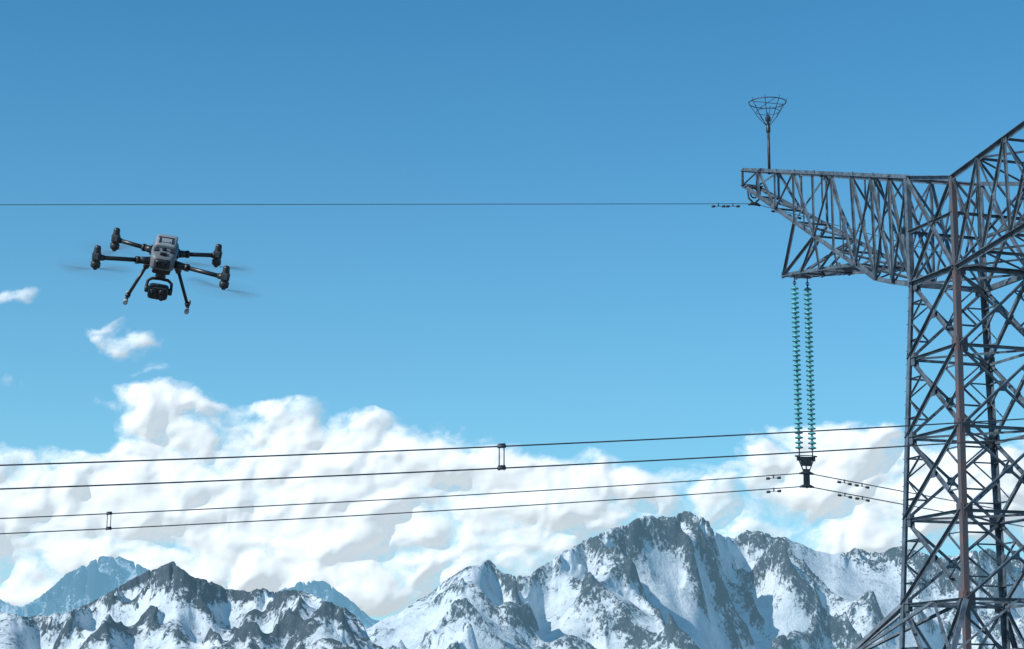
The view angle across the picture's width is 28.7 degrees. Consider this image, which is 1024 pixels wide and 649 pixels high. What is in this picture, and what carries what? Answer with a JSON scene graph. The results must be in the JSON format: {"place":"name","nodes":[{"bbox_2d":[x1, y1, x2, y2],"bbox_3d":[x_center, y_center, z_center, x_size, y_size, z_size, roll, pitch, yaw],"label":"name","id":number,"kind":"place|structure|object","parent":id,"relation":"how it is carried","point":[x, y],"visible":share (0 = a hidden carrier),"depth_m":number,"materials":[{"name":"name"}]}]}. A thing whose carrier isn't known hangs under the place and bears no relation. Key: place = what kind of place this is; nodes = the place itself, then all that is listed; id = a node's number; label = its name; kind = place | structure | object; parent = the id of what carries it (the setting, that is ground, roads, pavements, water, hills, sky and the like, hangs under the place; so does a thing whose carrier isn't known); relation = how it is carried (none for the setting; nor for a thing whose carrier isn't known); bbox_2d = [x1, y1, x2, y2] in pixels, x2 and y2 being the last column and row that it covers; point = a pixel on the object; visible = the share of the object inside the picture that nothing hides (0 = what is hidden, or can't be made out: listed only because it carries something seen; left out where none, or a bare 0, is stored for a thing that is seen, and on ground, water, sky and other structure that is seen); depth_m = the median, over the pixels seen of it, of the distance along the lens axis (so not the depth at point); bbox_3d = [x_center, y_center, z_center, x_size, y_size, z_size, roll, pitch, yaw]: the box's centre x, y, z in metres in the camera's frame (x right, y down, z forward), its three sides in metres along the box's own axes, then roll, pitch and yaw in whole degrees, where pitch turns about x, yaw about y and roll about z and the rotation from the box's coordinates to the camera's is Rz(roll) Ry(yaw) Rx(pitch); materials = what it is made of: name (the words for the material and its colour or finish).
{"place":"outdoors","nodes":[
{"label":"outdoors","id":0,"kind":"place"},
{"bbox_2d":[86,228,231,313],"bbox_3d":[-1.982,-0.295,11.316,1.180,0.383,0.930,9,15,-8],"label":"quadcopter drone","id":1,"kind":"object","parent":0,"point":[165,252],"visible":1,"depth_m":11.17,"materials":[{"name":"black plastic"}]},
{"bbox_2d":[0,556,379,628],"bbox_3d":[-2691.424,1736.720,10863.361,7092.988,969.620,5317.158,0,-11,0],"label":"distant mountain","id":2,"kind":"structure","parent":0,"point":[81,586],"depth_m":10622.62,"materials":[{"name":"blue stone"}]},
{"bbox_2d":[0,561,382,648],"bbox_3d":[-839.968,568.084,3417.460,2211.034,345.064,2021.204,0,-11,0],"label":"mountain ridge","id":3,"kind":"structure","parent":0,"point":[171,605],"depth_m":3483.23,"materials":[{"name":"white snow"}]},
{"bbox_2d":[0,290,1023,616],"bbox_3d":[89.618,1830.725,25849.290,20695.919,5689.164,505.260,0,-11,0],"label":"cloud","id":4,"kind":"structure","parent":0,"point":[248,552],"depth_m":25677.16,"materials":[{"name":"white"}]},
{"bbox_2d":[0,0,1023,620],"label":"sky","id":5,"kind":"structure","parent":0,"point":[579,278],"materials":[{"name":"blue"}]},
{"bbox_2d":[365,511,1023,648],"bbox_3d":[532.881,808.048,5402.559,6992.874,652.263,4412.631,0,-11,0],"label":"mountain range","id":6,"kind":"structure","parent":0,"point":[686,580],"depth_m":5345.67,"materials":[{"name":"white snow"}]},
{"bbox_3d":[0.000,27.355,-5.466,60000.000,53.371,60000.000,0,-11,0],"label":"ground","id":7,"kind":"structure","parent":0,"visible":0},
{"bbox_2d":[739,95,1023,648],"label":"transmission tower","id":8,"kind":"structure","parent":7,"relation":"on","point":[957,268],"depth_m":61.42,"materials":[{"name":"metal"}]},
{"bbox_2d":[0,203,991,265],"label":"ground wire","id":9,"kind":"object","parent":8,"relation":"attached to","point":[727,206],"visible":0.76,"depth_m":70.52,"materials":[{"name":"metal"}]},
{"bbox_2d":[0,418,1023,489],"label":"power line","id":10,"kind":"object","parent":8,"relation":"attached to","point":[503,466],"visible":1,"depth_m":42.82,"materials":[{"name":"metal"}]},
{"bbox_2d":[0,473,1023,533],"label":"power line","id":11,"kind":"object","parent":8,"relation":"attached to","point":[767,478],"visible":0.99,"depth_m":66.76,"materials":[{"name":"metal"}]}
]}

